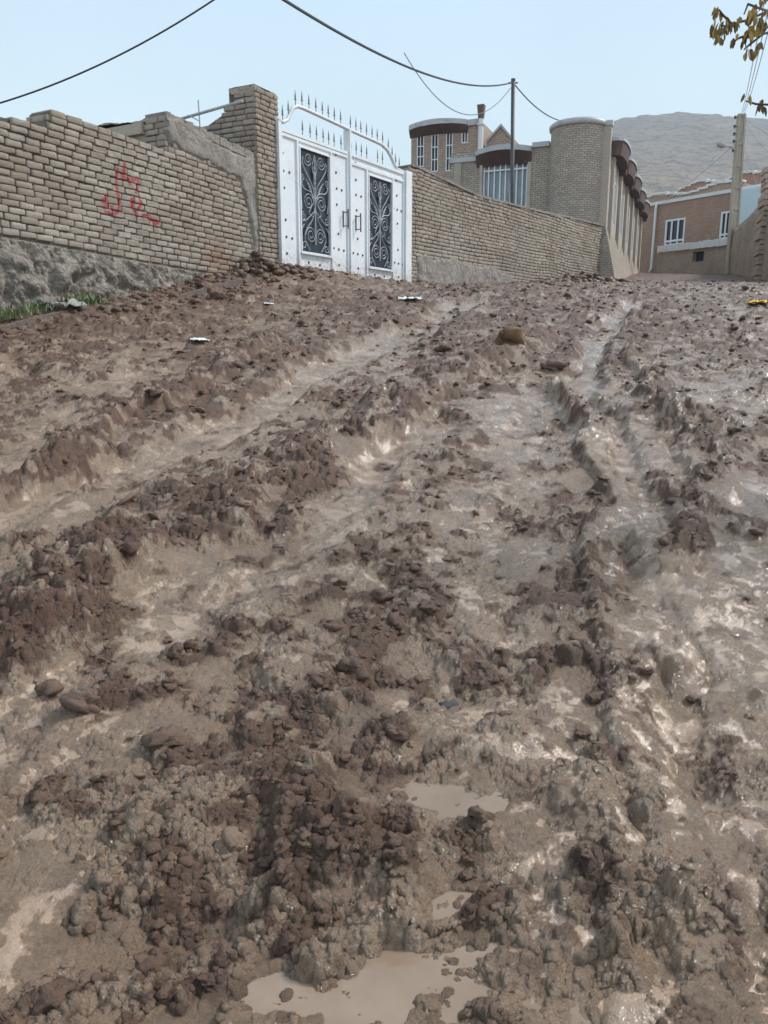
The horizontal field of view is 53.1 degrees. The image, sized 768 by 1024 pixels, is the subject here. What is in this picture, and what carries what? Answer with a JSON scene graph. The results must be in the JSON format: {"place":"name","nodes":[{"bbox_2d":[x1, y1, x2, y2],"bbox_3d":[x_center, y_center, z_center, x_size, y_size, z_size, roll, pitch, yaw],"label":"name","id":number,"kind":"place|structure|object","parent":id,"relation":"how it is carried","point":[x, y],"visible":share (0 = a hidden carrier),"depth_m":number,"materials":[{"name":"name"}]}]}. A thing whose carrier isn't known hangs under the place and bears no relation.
{"place":"outdoors","nodes":[
{"label":"outdoors","id":0,"kind":"place"},
{"bbox_2d":[0,0,214,103],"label":"overhead cable","id":1,"kind":"object","parent":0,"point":[126,51],"visible":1,"depth_m":8.37,"materials":[{"name":"grey plastic"}]},
{"bbox_2d":[0,269,767,1023],"bbox_3d":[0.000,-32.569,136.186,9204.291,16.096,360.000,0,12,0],"label":"ground","id":2,"kind":"structure","parent":0,"point":[698,623],"depth_m":2.80,"materials":[{"name":"soil"}]},
{"bbox_2d":[31,299,58,309],"bbox_3d":[-3.902,-2.379,8.846,0.312,0.134,0.408,-10,16,-39],"label":"rock","id":3,"kind":"object","parent":2,"relation":"on","point":[44,302],"visible":0.33,"depth_m":8.72,"materials":[{"name":"stone"}]},
{"bbox_2d":[0,292,107,320],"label":"weeds","id":4,"kind":"object","parent":2,"relation":"on","point":[5,314],"visible":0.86,"depth_m":8.49,"materials":[{"name":"green plant"}]},
{"bbox_2d":[48,298,86,306],"bbox_3d":[-3.543,-2.349,8.612,0.395,0.108,0.349,0,12,0],"label":"plastic sack","id":5,"kind":"object","parent":2,"relation":"on","point":[73,302],"visible":0.99,"depth_m":8.54,"materials":[{"name":"white plastic"}]},
{"bbox_2d":[58,688,101,713],"bbox_3d":[-0.960,0.606,2.435,0.130,0.103,0.114,0,12,0],"label":"rock","id":6,"kind":"object","parent":2,"relation":"on","point":[87,700],"visible":0.96,"depth_m":2.41,"materials":[{"name":"stone"}]},
{"bbox_2d":[115,492,138,505],"bbox_3d":[-1.353,-0.071,4.092,0.046,0.054,0.229,2,13,11],"label":"stick","id":7,"kind":"object","parent":2,"relation":"on","point":[127,498],"visible":0.89,"depth_m":4.04,"materials":[{"name":"brown wood"}]},
{"bbox_2d":[0,109,263,310],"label":"brick wall","id":8,"kind":"structure","parent":2,"relation":"on","point":[86,207],"depth_m":9.74,"materials":[{"name":"brick"}]},
{"bbox_2d":[0,277,263,326],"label":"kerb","id":9,"kind":"structure","parent":2,"relation":"on","point":[233,283],"depth_m":10.12,"materials":[{"name":"grey concrete"}]},
{"bbox_2d":[98,118,230,142],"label":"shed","id":10,"kind":"structure","parent":2,"relation":"on","point":[135,130],"depth_m":10.61,"materials":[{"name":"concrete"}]},
{"bbox_2d":[180,100,242,125],"bbox_3d":[-2.681,-5.981,11.580,1.284,0.482,0.120,6,14,25],"label":"metal pipe","id":11,"kind":"object","parent":10,"relation":"on","point":[199,113],"visible":0.76,"depth_m":11.58,"materials":[{"name":"grey metal"}]},
{"bbox_2d":[190,338,209,340],"bbox_3d":[-1.839,-1.714,7.617,0.210,0.034,0.228,0,12,0],"label":"paper scrap","id":12,"kind":"object","parent":2,"relation":"on","point":[195,339],"visible":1,"depth_m":7.59,"materials":[{"name":"white paper"}]},
{"bbox_2d":[208,290,225,299],"bbox_3d":[-2.178,-2.819,10.060,0.250,0.169,0.253,0,12,0],"label":"rock","id":13,"kind":"object","parent":2,"relation":"on","point":[216,295],"visible":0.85,"depth_m":9.97,"materials":[{"name":"stone"}]},
{"bbox_2d":[203,84,279,262],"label":"brick pillar","id":14,"kind":"structure","parent":2,"relation":"on","point":[249,123],"depth_m":12.11,"materials":[{"name":"beige brick"}]},
{"bbox_2d":[274,92,411,281],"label":"metal gate","id":15,"kind":"structure","parent":14,"relation":"attached to","point":[346,210],"depth_m":13.92,"materials":[{"name":"white metal"}]},
{"bbox_2d":[0,251,643,334],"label":"rubble","id":16,"kind":"object","parent":2,"relation":"on","point":[260,264],"visible":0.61,"depth_m":11.29,"materials":[{"name":"brown soil"}]},
{"bbox_2d":[0,269,767,1023],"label":"mud clods","id":17,"kind":"object","parent":2,"relation":"on","point":[54,991],"visible":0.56,"depth_m":2.49,"materials":[{"name":"brown soil"}]},
{"bbox_2d":[397,296,422,299],"bbox_3d":[0.347,-2.910,10.438,0.341,0.069,0.579,0,12,0],"label":"plastic sack","id":18,"kind":"object","parent":2,"relation":"on","point":[410,298],"visible":0.96,"depth_m":10.34,"materials":[{"name":"white plastic"}]},
{"bbox_2d":[380,782,508,820],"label":"puddle","id":19,"kind":"object","parent":2,"relation":"on","point":[442,800],"visible":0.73,"depth_m":2.06,"materials":[{"name":"liquid"}]},
{"bbox_2d":[239,942,658,1023],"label":"puddle","id":20,"kind":"object","parent":2,"relation":"on","point":[386,987],"visible":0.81,"depth_m":1.52,"materials":[{"name":"liquid"}]},
{"bbox_2d":[439,699,458,708],"bbox_3d":[0.212,0.641,2.535,0.071,0.030,0.052,0,12,0],"label":"rock","id":21,"kind":"object","parent":2,"relation":"on","point":[448,704],"visible":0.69,"depth_m":2.53,"materials":[{"name":"grey stone"}]},
{"bbox_2d":[432,891,472,919],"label":"puddle","id":22,"kind":"object","parent":2,"relation":"on","point":[450,897],"visible":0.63,"depth_m":1.74,"materials":[{"name":"liquid"}]},
{"bbox_2d":[409,104,518,179],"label":"brick house","id":23,"kind":"structure","parent":2,"relation":"on","point":[434,146],"depth_m":29.06,"materials":[{"name":"brown brick"}]},
{"bbox_2d":[417,136,423,166],"bbox_3d":[1.421,-13.892,29.614,0.292,1.117,0.120,5,13,21],"label":"window","id":24,"kind":"structure","parent":23,"relation":"in","point":[420,140],"depth_m":29.60,"materials":[{"name":"glass"}]},
{"bbox_2d":[431,134,437,171],"bbox_3d":[1.959,-13.740,29.424,0.288,1.339,0.120,5,13,21],"label":"window","id":25,"kind":"structure","parent":23,"relation":"in","point":[434,138],"depth_m":29.42,"materials":[{"name":"white paint"}]},
{"bbox_2d":[445,133,452,170],"bbox_3d":[2.496,-13.700,29.211,0.268,1.385,0.120,5,13,21],"label":"window","id":26,"kind":"structure","parent":23,"relation":"in","point":[449,137],"depth_m":29.19,"materials":[{"name":"white paint"}]},
{"bbox_2d":[461,133,467,142],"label":"window","id":27,"kind":"structure","parent":23,"relation":"in","point":[464,139],"depth_m":28.90,"materials":[{"name":"white paint"}]},
{"bbox_2d":[397,164,604,283],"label":"brick wall","id":28,"kind":"structure","parent":2,"relation":"on","point":[461,234],"depth_m":18.79,"materials":[{"name":"beige brick"}]},
{"bbox_2d":[496,326,525,344],"bbox_3d":[1.221,-1.656,7.362,0.292,0.234,0.495,2,13,10],"label":"rock","id":29,"kind":"object","parent":2,"relation":"on","point":[515,335],"visible":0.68,"depth_m":7.15,"materials":[{"name":"brown stone"}]},
{"bbox_2d":[508,78,517,202],"bbox_3d":[3.538,-9.113,21.448,0.312,5.441,0.120,0,12,0],"label":"metal pole","id":30,"kind":"object","parent":2,"relation":"on","point":[512,141],"visible":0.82,"depth_m":21.16,"materials":[{"name":"metal"}]},
{"bbox_2d":[282,0,512,86],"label":"overhead cable","id":31,"kind":"object","parent":30,"relation":"attached to","point":[340,33],"visible":1,"depth_m":11.13,"materials":[{"name":"grey plastic"}]},
{"bbox_2d":[404,53,512,114],"bbox_3d":[1.958,-10.243,18.285,0.018,1.617,6.501,7,14,28],"label":"overhead cable","id":32,"kind":"object","parent":30,"relation":"attached to","point":[445,104],"visible":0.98,"depth_m":17.50,"materials":[{"name":"black rubber"}]},
{"bbox_2d":[515,85,557,119],"bbox_3d":[4.516,-11.963,22.577,0.029,0.206,3.974,7,14,30],"label":"overhead cable","id":33,"kind":"object","parent":30,"relation":"attached to","point":[533,104],"visible":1,"depth_m":22.21,"materials":[{"name":"grey plastic"}]},
{"bbox_2d":[449,116,650,278],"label":"brick house","id":34,"kind":"structure","parent":2,"relation":"on","point":[583,167],"depth_m":25.11,"materials":[{"name":"beige brick"}]},
{"bbox_2d":[483,163,527,205],"bbox_3d":[4.087,-10.891,25.853,1.517,1.929,0.120,5,13,21],"label":"window","id":35,"kind":"structure","parent":34,"relation":"in","point":[496,178],"depth_m":25.82,"materials":[{"name":"white paint"}]},
{"bbox_2d":[613,173,616,224],"bbox_3d":[7.797,-10.685,26.152,0.060,1.700,1.100,5,13,21],"label":"window","id":36,"kind":"structure","parent":34,"relation":"in","point":[616,173],"depth_m":26.57,"materials":[{"name":"white paint"}]},
{"bbox_2d":[620,187,623,234],"bbox_3d":[8.734,-11.181,28.416,0.060,1.700,1.100,5,13,21],"label":"window","id":37,"kind":"structure","parent":34,"relation":"in","point":[623,187],"depth_m":28.86,"materials":[{"name":"white paint"}]},
{"bbox_2d":[626,204,628,242],"bbox_3d":[9.670,-11.676,30.681,0.060,1.700,1.100,5,13,21],"label":"window","id":38,"kind":"structure","parent":34,"relation":"in","point":[628,204],"depth_m":31.14,"materials":[{"name":"white paint"}]},
{"bbox_2d":[541,359,567,370],"bbox_3d":[1.517,-1.308,6.845,0.232,0.112,0.182,11,16,41],"label":"rock","id":39,"kind":"object","parent":2,"relation":"on","point":[553,364],"visible":0.96,"depth_m":6.78,"materials":[{"name":"stone"}]},
{"bbox_2d":[657,238,726,273],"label":"yard wall","id":40,"kind":"structure","parent":2,"relation":"on","point":[705,257],"depth_m":35.99,"materials":[{"name":"white paint"}]},
{"bbox_2d":[639,170,761,272],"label":"brick house","id":41,"kind":"structure","parent":2,"relation":"on","point":[696,210],"depth_m":39.83,"materials":[{"name":"brown brick"}]},
{"bbox_2d":[664,217,685,245],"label":"window","id":42,"kind":"structure","parent":41,"relation":"in","point":[674,228],"depth_m":40.19,"materials":[{"name":"white paint"}]},
{"bbox_2d":[719,211,728,238],"bbox_3d":[16.957,-14.107,37.743,0.120,1.330,0.893,-9,15,-34],"label":"window","id":43,"kind":"structure","parent":41,"relation":"in","point":[723,232],"depth_m":37.93,"materials":[{"name":"white paint"}]},
{"bbox_2d":[725,113,745,273],"bbox_3d":[15.421,-13.531,33.853,0.753,7.368,0.275,0,12,0],"label":"utility pole","id":44,"kind":"object","parent":2,"relation":"on","point":[735,196],"visible":0.82,"depth_m":33.58,"materials":[{"name":"concrete"}]},
{"bbox_2d":[650,139,740,212],"bbox_3d":[13.241,-14.778,35.589,5.992,3.622,0.014,12,17,43],"label":"power line","id":45,"kind":"object","parent":44,"relation":"attached to","point":[696,177],"visible":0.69,"depth_m":34.73,"materials":[{"name":"grey metal"}]},
{"bbox_2d":[716,141,735,150],"bbox_3d":[14.731,-15.738,33.007,1.006,0.326,0.260,-2,13,-11],"label":"street lamp","id":46,"kind":"object","parent":44,"relation":"attached to","point":[720,144],"visible":1,"depth_m":32.88,"materials":[{"name":"grey metal"}]},
{"bbox_2d":[741,3,763,113],"bbox_3d":[10.391,-12.526,21.828,0.014,4.206,26.006,5,13,22],"label":"power line","id":47,"kind":"object","parent":44,"relation":"attached to","point":[751,67],"visible":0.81,"depth_m":20.02,"materials":[{"name":"black rubber"}]},
{"bbox_2d":[742,13,767,114],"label":"power line","id":48,"kind":"object","parent":44,"relation":"attached to","point":[755,66],"visible":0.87,"depth_m":19.37,"materials":[{"name":"black rubber"}]},
{"bbox_2d":[743,34,767,115],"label":"power line","id":49,"kind":"object","parent":44,"relation":"attached to","point":[757,70],"visible":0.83,"depth_m":19.12,"materials":[{"name":"black rubber"}]},
{"bbox_2d":[709,0,767,115],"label":"tree","id":50,"kind":"object","parent":2,"relation":"on","point":[751,32],"visible":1,"depth_m":3.32,"materials":[{"name":"green plant"}]},
{"bbox_2d":[729,167,767,280],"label":"adobe wall","id":51,"kind":"structure","parent":2,"relation":"on","point":[749,253],"depth_m":28.78,"materials":[{"name":"brick"}]},
{"bbox_2d":[746,300,767,303],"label":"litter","id":52,"kind":"object","parent":2,"relation":"on","point":[756,301],"visible":1,"depth_m":9.74,"materials":[{"name":"orange"}]},
{"bbox_2d":[0,0,767,168],"label":"sky","id":53,"kind":"structure","parent":0,"point":[614,60],"materials":[{"name":"blue"}]},
{"bbox_2d":[612,111,767,195],"bbox_3d":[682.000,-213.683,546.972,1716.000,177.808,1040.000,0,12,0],"label":"hill","id":54,"kind":"structure","parent":0,"point":[672,152],"depth_m":441.61,"materials":[{"name":"grey stone"}]}
]}

